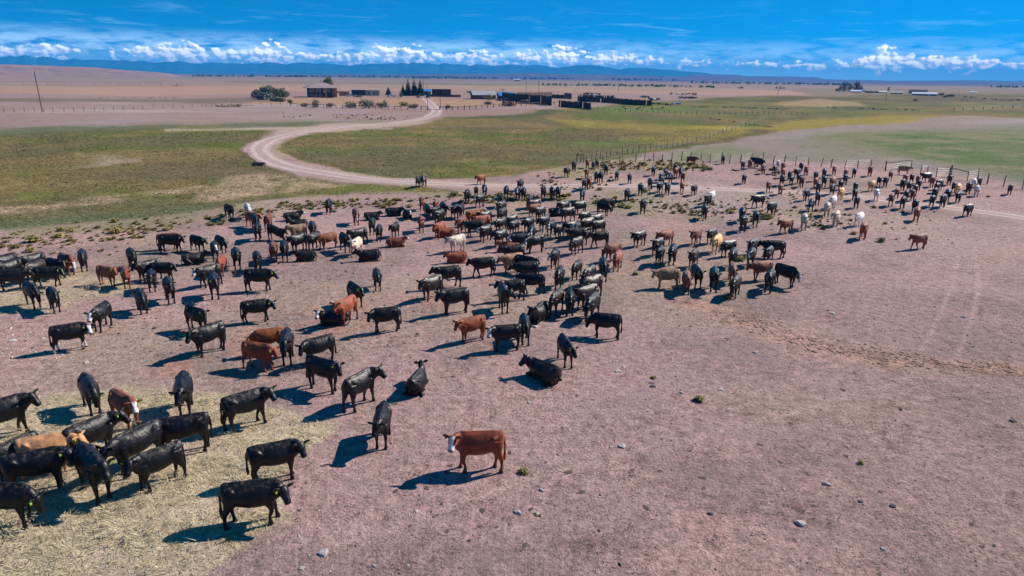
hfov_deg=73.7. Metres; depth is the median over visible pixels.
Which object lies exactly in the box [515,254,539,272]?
cow
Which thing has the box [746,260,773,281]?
cow
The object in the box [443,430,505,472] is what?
cow
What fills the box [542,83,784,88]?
distant willows
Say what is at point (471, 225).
cow
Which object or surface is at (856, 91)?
farm building
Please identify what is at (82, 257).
cow
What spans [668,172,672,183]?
cow
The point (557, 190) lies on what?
cow
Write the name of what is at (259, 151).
dirt road
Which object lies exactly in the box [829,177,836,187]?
cow
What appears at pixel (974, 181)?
cow
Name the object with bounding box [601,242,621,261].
cow
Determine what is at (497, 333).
cow
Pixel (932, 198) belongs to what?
cow
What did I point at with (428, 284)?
cow
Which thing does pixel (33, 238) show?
rabbitbrush
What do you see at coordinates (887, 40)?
sky
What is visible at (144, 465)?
cow
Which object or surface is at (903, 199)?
cow
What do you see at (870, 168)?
cow
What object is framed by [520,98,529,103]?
yard bush
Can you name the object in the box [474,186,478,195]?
cow
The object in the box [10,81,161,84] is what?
irrigation sprinkler
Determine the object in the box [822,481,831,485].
stone
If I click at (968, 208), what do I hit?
cow
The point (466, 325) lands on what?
cow
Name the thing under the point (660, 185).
cow
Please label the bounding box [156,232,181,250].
cow
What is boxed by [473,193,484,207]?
cow
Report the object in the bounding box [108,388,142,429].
cow
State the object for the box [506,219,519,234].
cow
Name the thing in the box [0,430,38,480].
cow
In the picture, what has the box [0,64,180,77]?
bare hill
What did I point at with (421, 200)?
cow
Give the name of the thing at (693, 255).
cow
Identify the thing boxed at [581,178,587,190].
cow
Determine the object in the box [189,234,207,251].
cow
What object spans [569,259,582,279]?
cow
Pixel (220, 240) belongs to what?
cow
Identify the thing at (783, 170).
cow
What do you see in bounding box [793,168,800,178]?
cow
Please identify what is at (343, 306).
cow
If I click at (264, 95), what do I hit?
bush
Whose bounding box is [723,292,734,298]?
rabbitbrush
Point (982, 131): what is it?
ground
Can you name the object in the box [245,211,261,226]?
cow
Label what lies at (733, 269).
cow
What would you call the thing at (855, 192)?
cow
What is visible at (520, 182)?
cow
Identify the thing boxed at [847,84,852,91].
cottonwood tree
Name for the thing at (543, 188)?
cow
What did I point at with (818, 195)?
cow
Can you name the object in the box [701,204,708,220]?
cow
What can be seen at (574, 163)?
cow
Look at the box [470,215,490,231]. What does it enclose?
cow
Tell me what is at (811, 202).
cow
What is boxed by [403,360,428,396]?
cow
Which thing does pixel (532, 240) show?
cow
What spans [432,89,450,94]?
open shed
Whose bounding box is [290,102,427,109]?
yard rail fence
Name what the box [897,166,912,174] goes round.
cow
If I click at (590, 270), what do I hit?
cow
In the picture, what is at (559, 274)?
cow
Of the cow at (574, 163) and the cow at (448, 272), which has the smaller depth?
the cow at (448, 272)
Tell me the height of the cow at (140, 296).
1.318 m
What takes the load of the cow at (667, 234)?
on the ground at (982, 131)
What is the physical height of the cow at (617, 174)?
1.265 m
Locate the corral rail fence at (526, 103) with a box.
[499,101,554,106]
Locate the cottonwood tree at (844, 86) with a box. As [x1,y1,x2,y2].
[842,81,847,90]
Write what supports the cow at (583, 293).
on the ground at (982, 131)
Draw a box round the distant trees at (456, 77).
[192,74,1023,87]
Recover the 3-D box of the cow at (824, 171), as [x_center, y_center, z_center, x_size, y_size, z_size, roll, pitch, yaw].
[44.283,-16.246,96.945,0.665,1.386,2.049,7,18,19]
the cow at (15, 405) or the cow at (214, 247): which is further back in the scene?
the cow at (214, 247)
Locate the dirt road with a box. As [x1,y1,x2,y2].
[247,98,1023,220]
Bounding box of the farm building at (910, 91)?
[909,89,927,92]
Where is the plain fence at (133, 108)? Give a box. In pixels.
[3,102,280,111]
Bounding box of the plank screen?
[339,91,348,95]
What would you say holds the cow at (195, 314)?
on the ground at (982, 131)
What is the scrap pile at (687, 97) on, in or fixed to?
on the ground at (982, 131)
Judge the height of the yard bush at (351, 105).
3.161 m
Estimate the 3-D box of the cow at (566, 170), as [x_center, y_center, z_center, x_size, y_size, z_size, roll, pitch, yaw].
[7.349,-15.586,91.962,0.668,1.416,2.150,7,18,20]
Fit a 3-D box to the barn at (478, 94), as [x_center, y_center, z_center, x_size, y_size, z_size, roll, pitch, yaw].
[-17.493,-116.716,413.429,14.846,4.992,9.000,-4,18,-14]
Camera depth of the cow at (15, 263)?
43.76 m
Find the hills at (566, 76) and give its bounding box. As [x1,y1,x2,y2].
[193,73,1023,84]
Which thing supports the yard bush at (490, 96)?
on the ground at (982, 131)
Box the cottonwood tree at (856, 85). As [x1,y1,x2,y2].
[853,81,859,89]
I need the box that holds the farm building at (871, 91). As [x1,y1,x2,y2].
[865,89,878,92]
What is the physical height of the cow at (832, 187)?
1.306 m
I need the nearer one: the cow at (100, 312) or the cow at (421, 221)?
the cow at (100, 312)
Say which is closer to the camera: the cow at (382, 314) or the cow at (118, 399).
the cow at (118, 399)
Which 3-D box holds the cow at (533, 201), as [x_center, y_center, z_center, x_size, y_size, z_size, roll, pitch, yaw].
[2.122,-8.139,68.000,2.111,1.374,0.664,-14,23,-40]
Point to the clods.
(938, 362)
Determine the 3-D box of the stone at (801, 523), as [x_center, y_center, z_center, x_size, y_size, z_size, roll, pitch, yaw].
[8.905,7.259,21.072,0.289,0.151,0.323,-6,18,-21]
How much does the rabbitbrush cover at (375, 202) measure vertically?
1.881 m
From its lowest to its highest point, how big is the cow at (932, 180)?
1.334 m
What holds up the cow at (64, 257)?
on the ground at (982, 131)
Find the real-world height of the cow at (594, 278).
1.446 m
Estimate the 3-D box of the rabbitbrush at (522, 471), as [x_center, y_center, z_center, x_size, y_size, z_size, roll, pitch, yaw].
[0.390,6.338,23.626,0.490,0.204,0.433,11,20,30]
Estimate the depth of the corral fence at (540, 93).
509.90 m
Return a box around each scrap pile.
[669,92,696,94]
[678,96,698,98]
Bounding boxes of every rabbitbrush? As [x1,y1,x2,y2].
[23,247,34,251]
[24,234,42,241]
[50,233,64,236]
[108,226,122,232]
[109,218,119,221]
[448,191,459,195]
[517,467,529,474]
[693,394,705,401]
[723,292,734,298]
[736,254,746,260]
[761,212,774,217]
[875,237,885,241]
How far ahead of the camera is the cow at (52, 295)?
38.21 m
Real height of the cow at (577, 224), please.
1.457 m
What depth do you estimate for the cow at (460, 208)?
64.62 m
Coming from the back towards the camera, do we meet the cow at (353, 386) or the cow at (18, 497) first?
the cow at (353, 386)
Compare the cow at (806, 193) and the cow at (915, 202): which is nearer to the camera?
the cow at (915, 202)
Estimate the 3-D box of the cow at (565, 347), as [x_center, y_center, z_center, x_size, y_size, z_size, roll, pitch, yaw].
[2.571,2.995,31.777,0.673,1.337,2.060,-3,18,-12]
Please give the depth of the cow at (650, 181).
83.17 m
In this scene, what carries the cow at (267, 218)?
on the ground at (982, 131)
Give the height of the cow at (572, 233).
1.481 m
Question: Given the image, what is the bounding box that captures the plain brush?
[99,97,254,106]
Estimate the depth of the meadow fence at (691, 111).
269.30 m
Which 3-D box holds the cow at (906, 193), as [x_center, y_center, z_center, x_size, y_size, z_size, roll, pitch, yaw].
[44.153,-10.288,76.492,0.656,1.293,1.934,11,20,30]
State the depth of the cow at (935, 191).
77.39 m
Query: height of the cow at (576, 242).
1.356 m
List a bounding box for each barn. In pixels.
[470,91,495,98]
[496,92,512,98]
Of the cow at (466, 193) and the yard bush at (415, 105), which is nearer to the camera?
the cow at (466, 193)
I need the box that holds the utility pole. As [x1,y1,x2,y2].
[32,71,42,111]
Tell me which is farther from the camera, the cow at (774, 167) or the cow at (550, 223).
the cow at (774, 167)
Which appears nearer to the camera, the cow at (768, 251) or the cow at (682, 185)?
the cow at (768, 251)
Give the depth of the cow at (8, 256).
45.10 m
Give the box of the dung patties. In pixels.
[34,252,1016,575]
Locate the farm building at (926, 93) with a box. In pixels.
[912,92,937,95]
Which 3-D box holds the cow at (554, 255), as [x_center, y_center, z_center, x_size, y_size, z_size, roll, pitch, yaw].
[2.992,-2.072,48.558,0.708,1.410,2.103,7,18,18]
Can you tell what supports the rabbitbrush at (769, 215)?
on the ground at (982, 131)
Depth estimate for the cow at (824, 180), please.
86.83 m
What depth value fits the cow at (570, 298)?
38.09 m
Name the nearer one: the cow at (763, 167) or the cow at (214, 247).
the cow at (214, 247)
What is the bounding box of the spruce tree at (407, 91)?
[404,79,410,95]
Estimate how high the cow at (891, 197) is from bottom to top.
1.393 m
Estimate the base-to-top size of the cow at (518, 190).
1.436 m
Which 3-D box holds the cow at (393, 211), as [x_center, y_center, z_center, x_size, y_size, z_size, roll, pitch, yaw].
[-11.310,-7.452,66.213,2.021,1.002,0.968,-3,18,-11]
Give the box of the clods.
[710,308,1023,380]
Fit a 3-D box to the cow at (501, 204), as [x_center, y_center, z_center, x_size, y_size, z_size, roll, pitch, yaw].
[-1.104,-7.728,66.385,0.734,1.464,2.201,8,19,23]
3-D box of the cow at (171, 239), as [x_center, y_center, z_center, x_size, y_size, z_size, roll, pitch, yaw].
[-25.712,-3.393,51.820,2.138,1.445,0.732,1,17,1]
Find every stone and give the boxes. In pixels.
[318,549,328,556]
[513,509,521,514]
[794,520,806,526]
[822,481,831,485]
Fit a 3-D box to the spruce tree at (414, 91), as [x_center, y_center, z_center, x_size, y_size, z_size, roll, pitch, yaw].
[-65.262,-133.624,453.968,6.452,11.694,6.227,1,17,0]
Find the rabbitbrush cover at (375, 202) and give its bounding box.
[0,104,958,258]
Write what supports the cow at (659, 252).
on the ground at (982, 131)
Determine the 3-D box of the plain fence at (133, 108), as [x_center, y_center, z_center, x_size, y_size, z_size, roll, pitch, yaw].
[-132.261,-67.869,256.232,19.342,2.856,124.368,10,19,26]
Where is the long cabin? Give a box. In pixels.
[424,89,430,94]
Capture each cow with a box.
[0,252,17,261]
[0,258,22,284]
[0,268,34,290]
[0,388,40,432]
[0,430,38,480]
[0,445,75,490]
[0,482,47,528]
[14,430,89,480]
[15,252,45,265]
[22,259,46,282]
[22,280,43,309]
[32,266,65,286]
[45,257,67,278]
[46,286,60,313]
[48,321,94,353]
[57,252,77,275]
[62,406,130,469]
[73,441,115,505]
[77,248,87,271]
[77,372,103,415]
[83,300,112,332]
[95,265,118,286]
[95,418,162,479]
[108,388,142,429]
[118,440,186,492]
[120,265,130,288]
[126,247,137,266]
[130,258,161,282]
[133,288,148,314]
[144,268,156,292]
[146,411,212,451]
[148,262,177,280]
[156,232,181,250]
[158,234,185,252]
[162,276,175,304]
[169,370,193,414]
[181,249,209,265]
[182,320,225,357]
[184,305,209,330]
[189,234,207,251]
[191,263,222,287]
[207,271,220,299]
[210,241,219,261]
[214,235,228,252]
[215,253,227,275]
[218,477,293,530]
[220,385,276,432]
[224,204,235,219]
[231,247,241,269]
[239,298,276,324]
[241,340,279,371]
[243,268,278,291]
[244,203,251,211]
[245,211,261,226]
[245,438,309,479]
[246,327,284,343]
[250,213,259,228]
[252,222,261,241]
[252,250,261,268]
[263,211,272,231]
[267,224,287,239]
[269,241,278,262]
[276,327,293,365]
[279,239,288,261]
[283,210,304,220]
[284,223,306,235]
[285,232,306,249]
[286,219,307,226]
[290,249,316,261]
[295,333,334,360]
[302,231,320,249]
[305,354,344,394]
[308,221,316,232]
[313,310,349,326]
[315,232,337,249]
[325,198,331,214]
[329,294,358,325]
[339,232,352,252]
[341,364,386,412]
[346,227,367,243]
[346,281,365,307]
[347,236,362,256]
[352,207,359,225]
[352,248,380,261]
[363,210,383,220]
[364,306,400,333]
[367,400,391,449]
[368,217,375,234]
[372,267,382,290]
[375,224,382,241]
[385,206,404,216]
[385,235,408,247]
[388,221,399,236]
[401,209,412,219]
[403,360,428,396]
[414,176,421,187]
[416,274,442,301]
[417,215,424,232]
[419,196,423,210]
[421,174,426,186]
[424,203,432,218]
[428,265,460,288]
[430,205,439,219]
[431,208,444,223]
[431,221,445,238]
[432,227,454,237]
[434,287,469,315]
[439,201,449,217]
[443,251,467,263]
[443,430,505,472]
[444,234,465,251]
[449,204,458,219]
[452,314,485,343]
[454,215,466,233]
[456,202,465,218]
[460,220,484,236]
[463,189,469,201]
[465,208,485,220]
[466,257,495,277]
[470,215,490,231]
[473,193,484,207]
[474,174,485,184]
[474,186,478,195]
[476,210,491,224]
[476,224,491,242]
[482,184,486,194]
[484,324,522,351]
[490,229,507,247]
[493,217,506,230]
[494,200,506,209]
[494,240,518,251]
[494,279,525,299]
[495,207,506,218]
[496,252,522,273]
[497,194,503,201]
[497,244,524,254]
[497,282,515,313]
[503,185,508,198]
[506,214,517,229]
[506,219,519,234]
[507,233,529,249]
[507,261,538,273]
[513,272,544,294]
[514,186,520,200]
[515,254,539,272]
[516,179,523,187]
[518,312,532,345]
[518,353,562,386]
[521,187,526,199]
[521,216,534,232]
[523,234,543,253]
[526,199,540,213]
[526,203,540,216]
[527,224,535,235]
[527,301,550,323]
[532,206,545,220]
[536,214,549,231]
[540,185,545,197]
[545,219,555,236]
[545,287,564,315]
[547,247,559,269]
[548,207,565,216]
[549,186,554,200]
[552,222,564,239]
[553,265,564,289]
[555,186,560,199]
[556,200,569,207]
[557,207,574,222]
[557,333,578,368]
[562,220,576,237]
[563,166,569,177]
[563,227,586,244]
[564,286,575,315]
[567,236,583,254]
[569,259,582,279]
[570,221,580,227]
[571,161,576,171]
[571,200,586,215]
[572,283,598,311]
[576,273,602,295]
[577,210,590,219]
[577,217,593,231]
[579,264,596,280]
[580,189,584,200]
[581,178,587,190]
[581,291,600,321]
[585,168,588,177]
[585,312,622,339]
[586,177,591,189]
[586,213,602,220]
[587,231,608,247]
[588,219,605,231]
[591,161,595,170]
[594,171,599,183]
[596,198,614,211]
[597,201,611,215]
[598,256,609,281]
[599,171,603,182]
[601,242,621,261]
[604,164,608,173]
[611,249,622,271]
[615,171,618,180]
[623,188,629,201]
[627,173,631,183]
[630,230,646,247]
[637,182,643,195]
[639,198,646,213]
[647,178,652,188]
[650,237,664,256]
[651,166,655,175]
[651,268,680,288]
[654,245,664,265]
[655,229,673,244]
[656,181,662,193]
[658,175,664,185]
[664,182,670,194]
[666,243,677,264]
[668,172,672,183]
[673,167,677,178]
[680,172,686,181]
[680,181,684,192]
[682,270,693,294]
[686,156,698,164]
[687,248,698,268]
[689,227,702,245]
[690,264,706,288]
[691,184,697,195]
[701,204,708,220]
[703,193,711,205]
[705,227,716,244]
[706,191,715,202]
[709,266,721,292]
[710,233,722,254]
[717,239,736,257]
[728,247,737,262]
[728,261,738,283]
[728,273,741,298]
[738,214,747,232]
[739,207,745,222]
[741,161,744,170]
[741,174,746,183]
[745,246,755,266]
[746,237,758,253]
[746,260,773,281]
[748,159,753,168]
[750,194,764,207]
[752,210,760,227]
[753,159,765,167]
[757,240,785,258]
[761,165,766,174]
[762,245,773,260]
[764,268,775,293]
[766,181,770,192]
[766,201,776,215]
[772,165,776,173]
[774,263,803,287]
[777,218,793,233]
[778,183,783,194]
[779,175,785,183]
[781,168,785,176]
[789,175,793,185]
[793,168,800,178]
[799,176,805,187]
[800,213,809,230]
[802,188,809,201]
[804,165,808,175]
[808,198,814,211]
[813,171,818,180]
[813,177,818,188]
[815,182,821,193]
[815,192,821,205]
[821,176,826,187]
[822,168,826,176]
[824,201,830,216]
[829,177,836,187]
[829,183,835,194]
[829,195,836,208]
[832,166,836,174]
[832,210,840,226]
[837,187,844,199]
[838,180,843,188]
[843,174,847,184]
[852,168,856,177]
[852,188,857,200]
[853,196,859,208]
[853,212,864,226]
[858,222,868,239]
[867,166,873,176]
[867,180,875,191]
[874,189,879,201]
[876,176,881,186]
[882,176,888,187]
[888,193,894,206]
[894,187,899,198]
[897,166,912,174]
[899,196,906,209]
[900,178,906,190]
[903,190,909,201]
[906,181,912,191]
[908,233,927,249]
[909,173,914,181]
[909,189,916,200]
[911,198,919,213]
[912,184,918,196]
[913,206,921,222]
[916,179,921,190]
[920,172,931,182]
[929,177,936,187]
[929,195,935,206]
[932,187,938,197]
[934,182,939,188]
[935,179,943,189]
[939,194,947,207]
[944,188,951,201]
[946,175,953,185]
[951,182,957,192]
[954,183,961,194]
[954,191,961,203]
[962,203,973,216]
[965,182,972,194]
[971,178,977,189]
[973,185,980,196]
[976,177,982,186]
[1007,184,1013,194]
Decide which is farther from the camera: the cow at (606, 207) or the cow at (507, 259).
the cow at (606, 207)
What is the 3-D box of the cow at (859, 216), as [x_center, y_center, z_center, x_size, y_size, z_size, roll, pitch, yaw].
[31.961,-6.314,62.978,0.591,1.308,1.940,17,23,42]
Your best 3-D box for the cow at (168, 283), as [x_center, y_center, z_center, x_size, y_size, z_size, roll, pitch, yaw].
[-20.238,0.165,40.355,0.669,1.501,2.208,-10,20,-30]
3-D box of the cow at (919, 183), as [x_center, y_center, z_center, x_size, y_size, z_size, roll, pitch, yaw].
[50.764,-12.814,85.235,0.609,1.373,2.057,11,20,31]
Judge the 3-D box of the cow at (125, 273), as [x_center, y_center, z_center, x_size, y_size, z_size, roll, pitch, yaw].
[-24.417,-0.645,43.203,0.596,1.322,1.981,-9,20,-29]
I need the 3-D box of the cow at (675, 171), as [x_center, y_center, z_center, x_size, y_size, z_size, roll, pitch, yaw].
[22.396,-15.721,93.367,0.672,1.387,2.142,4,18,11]
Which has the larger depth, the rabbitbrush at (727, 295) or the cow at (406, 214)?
the cow at (406, 214)
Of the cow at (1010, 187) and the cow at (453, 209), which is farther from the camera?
the cow at (1010, 187)
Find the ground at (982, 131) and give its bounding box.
[0,73,1023,575]
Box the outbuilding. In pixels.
[351,89,379,95]
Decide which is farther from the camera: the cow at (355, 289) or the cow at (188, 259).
the cow at (188, 259)
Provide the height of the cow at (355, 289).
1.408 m
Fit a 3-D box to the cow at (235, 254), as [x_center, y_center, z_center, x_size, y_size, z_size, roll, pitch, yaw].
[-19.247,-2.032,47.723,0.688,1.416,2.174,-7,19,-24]
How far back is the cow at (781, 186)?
81.32 m
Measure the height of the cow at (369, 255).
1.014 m
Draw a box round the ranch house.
[303,80,338,97]
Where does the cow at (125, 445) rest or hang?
on the ground at (982, 131)
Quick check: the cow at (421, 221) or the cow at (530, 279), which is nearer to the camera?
the cow at (530, 279)
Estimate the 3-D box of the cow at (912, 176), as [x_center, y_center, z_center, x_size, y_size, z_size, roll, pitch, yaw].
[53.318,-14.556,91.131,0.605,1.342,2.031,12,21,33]
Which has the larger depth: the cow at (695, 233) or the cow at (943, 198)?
the cow at (943, 198)
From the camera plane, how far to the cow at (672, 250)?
48.80 m
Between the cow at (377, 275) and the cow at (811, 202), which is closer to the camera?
the cow at (377, 275)
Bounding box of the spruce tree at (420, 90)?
[417,79,424,95]
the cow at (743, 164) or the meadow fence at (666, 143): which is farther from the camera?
the meadow fence at (666, 143)
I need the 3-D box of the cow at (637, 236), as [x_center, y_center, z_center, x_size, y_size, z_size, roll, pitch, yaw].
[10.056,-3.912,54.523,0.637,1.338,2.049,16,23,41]
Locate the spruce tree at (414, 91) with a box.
[410,82,417,95]
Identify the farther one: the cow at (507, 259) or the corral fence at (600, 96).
the corral fence at (600, 96)
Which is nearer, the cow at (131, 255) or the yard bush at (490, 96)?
the cow at (131, 255)
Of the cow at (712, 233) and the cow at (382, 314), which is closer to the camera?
the cow at (382, 314)
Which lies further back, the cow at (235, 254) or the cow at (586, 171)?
the cow at (586, 171)
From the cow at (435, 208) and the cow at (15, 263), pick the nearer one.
the cow at (15, 263)
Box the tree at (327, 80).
[323,76,332,84]
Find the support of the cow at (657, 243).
on the ground at (982, 131)
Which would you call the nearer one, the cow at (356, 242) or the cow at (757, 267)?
the cow at (757, 267)
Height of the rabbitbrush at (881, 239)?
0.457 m
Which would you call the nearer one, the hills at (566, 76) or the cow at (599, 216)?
the cow at (599, 216)
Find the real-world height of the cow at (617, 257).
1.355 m
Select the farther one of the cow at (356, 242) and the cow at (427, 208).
the cow at (427, 208)
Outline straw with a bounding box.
[0,263,333,575]
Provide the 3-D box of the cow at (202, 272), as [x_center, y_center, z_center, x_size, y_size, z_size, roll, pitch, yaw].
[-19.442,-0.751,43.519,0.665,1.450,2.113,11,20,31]
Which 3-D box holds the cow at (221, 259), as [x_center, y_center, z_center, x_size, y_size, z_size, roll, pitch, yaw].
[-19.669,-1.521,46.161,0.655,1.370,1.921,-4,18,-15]
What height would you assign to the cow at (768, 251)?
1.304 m
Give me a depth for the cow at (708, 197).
72.76 m
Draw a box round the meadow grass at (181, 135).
[0,126,779,224]
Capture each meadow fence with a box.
[586,113,773,160]
[591,107,807,115]
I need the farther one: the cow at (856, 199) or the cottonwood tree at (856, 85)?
the cottonwood tree at (856, 85)
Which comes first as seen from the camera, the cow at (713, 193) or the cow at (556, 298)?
the cow at (556, 298)
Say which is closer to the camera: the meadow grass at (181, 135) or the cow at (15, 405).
the cow at (15, 405)
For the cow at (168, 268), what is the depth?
44.35 m
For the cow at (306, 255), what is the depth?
49.53 m
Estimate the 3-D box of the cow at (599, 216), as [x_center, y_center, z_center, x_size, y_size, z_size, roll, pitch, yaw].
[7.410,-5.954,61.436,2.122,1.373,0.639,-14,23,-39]
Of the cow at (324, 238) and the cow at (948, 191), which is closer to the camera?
the cow at (324, 238)
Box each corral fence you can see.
[517,92,551,95]
[578,96,651,105]
[580,94,614,97]
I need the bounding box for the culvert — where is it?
[252,162,265,165]
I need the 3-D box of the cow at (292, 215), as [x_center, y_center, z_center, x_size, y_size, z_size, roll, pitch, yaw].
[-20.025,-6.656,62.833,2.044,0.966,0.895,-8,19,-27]
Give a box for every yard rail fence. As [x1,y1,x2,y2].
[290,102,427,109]
[439,104,498,109]
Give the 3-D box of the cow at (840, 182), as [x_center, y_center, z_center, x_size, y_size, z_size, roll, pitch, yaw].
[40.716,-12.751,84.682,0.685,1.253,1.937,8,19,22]
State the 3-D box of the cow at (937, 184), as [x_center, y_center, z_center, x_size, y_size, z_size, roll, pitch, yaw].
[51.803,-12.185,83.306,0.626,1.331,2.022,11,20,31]
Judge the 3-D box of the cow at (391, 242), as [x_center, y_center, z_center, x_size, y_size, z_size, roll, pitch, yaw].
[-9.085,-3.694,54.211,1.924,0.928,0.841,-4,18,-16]
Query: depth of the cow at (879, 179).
88.09 m
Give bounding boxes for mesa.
[681,74,1023,82]
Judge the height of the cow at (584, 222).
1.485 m
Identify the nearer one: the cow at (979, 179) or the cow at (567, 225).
the cow at (567, 225)
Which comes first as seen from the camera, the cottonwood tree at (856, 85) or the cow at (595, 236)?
the cow at (595, 236)
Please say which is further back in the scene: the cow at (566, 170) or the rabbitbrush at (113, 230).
the cow at (566, 170)
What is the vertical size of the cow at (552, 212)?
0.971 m
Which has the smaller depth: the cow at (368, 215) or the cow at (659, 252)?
the cow at (659, 252)
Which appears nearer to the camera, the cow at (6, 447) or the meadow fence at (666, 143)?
the cow at (6, 447)
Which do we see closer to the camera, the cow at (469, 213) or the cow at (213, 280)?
the cow at (213, 280)
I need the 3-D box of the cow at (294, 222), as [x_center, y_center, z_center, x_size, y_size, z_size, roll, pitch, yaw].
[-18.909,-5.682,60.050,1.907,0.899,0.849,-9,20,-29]
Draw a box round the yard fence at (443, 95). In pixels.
[427,94,460,96]
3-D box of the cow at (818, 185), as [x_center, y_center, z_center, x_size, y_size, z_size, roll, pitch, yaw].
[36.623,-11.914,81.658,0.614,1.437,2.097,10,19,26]
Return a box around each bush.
[251,89,260,97]
[255,92,272,99]
[259,85,276,94]
[269,96,280,101]
[272,88,285,97]
[277,97,285,101]
[310,99,318,107]
[345,101,356,107]
[357,98,371,107]
[409,103,417,107]
[485,94,494,99]
[501,100,517,105]
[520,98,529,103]
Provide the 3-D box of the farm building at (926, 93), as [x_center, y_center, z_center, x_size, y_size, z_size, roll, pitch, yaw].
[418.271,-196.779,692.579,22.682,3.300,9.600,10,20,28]
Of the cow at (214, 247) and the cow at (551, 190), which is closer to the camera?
the cow at (214, 247)
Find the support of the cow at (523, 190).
on the ground at (982, 131)
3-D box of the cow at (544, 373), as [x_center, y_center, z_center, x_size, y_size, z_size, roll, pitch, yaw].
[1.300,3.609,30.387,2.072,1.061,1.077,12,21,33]
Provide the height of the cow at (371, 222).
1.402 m
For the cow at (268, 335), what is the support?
on the ground at (982, 131)
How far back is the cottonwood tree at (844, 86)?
884.47 m
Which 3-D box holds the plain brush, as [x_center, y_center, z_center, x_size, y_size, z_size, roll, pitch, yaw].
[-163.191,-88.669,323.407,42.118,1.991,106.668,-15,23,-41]
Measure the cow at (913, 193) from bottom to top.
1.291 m
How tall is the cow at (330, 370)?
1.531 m
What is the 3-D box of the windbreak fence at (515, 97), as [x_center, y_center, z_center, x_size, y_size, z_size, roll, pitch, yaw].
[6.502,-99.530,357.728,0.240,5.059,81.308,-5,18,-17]
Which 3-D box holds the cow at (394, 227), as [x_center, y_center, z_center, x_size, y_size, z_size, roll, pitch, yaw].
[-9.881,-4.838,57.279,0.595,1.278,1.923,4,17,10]
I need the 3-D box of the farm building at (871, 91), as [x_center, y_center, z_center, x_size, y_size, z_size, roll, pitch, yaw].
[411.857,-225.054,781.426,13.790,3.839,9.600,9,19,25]
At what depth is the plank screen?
434.04 m
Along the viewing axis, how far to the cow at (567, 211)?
63.85 m
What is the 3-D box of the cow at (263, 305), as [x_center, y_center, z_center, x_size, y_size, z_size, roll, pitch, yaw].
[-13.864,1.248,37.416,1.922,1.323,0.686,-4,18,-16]
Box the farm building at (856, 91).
[850,90,861,92]
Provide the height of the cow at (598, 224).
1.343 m
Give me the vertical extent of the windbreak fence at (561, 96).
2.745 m
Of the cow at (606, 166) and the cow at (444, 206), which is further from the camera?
the cow at (606, 166)
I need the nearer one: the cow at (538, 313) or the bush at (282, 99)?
the cow at (538, 313)
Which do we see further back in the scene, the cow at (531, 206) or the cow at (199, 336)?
the cow at (531, 206)
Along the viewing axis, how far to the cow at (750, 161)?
104.35 m
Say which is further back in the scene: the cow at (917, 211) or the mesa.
the mesa
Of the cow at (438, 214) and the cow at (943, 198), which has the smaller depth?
the cow at (438, 214)
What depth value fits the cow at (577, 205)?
67.53 m
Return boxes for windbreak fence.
[502,92,551,105]
[551,94,571,98]
[559,100,590,109]
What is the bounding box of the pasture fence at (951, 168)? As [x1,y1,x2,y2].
[576,151,1023,189]
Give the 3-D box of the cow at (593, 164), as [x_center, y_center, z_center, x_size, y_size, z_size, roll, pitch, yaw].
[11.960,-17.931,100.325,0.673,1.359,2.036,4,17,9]
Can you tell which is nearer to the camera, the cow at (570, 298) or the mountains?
the cow at (570, 298)
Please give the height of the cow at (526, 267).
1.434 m
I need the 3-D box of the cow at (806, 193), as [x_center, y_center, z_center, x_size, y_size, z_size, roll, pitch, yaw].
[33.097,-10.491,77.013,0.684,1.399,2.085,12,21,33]
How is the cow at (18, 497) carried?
on the ground at (982, 131)
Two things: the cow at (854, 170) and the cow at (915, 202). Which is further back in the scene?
the cow at (854, 170)
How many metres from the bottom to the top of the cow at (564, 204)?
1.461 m
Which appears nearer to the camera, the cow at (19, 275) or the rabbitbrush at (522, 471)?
the rabbitbrush at (522, 471)
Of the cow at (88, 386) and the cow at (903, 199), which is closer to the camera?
the cow at (88, 386)
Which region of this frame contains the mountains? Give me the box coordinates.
[0,55,708,76]
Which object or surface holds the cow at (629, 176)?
on the ground at (982, 131)
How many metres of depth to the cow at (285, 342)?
31.55 m
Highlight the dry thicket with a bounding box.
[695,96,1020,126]
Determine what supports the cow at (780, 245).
on the ground at (982, 131)
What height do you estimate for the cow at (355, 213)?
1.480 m
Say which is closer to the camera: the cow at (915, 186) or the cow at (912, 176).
the cow at (915, 186)
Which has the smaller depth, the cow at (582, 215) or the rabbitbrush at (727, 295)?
the rabbitbrush at (727, 295)
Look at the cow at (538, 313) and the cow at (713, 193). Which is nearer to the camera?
the cow at (538, 313)
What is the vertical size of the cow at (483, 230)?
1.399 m
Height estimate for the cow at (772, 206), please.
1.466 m
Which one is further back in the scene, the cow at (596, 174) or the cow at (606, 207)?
the cow at (596, 174)
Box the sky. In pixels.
[0,0,1023,80]
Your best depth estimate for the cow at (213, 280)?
41.01 m
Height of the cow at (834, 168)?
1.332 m
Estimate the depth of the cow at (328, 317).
36.79 m
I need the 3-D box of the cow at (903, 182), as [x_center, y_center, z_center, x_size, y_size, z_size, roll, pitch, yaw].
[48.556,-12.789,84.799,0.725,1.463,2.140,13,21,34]
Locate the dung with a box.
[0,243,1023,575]
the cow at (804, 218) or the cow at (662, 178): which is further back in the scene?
the cow at (662, 178)
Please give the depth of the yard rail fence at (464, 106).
272.27 m
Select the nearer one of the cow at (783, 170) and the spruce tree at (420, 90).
the cow at (783, 170)
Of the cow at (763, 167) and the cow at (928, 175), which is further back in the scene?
the cow at (763, 167)
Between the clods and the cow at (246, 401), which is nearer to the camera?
the cow at (246, 401)

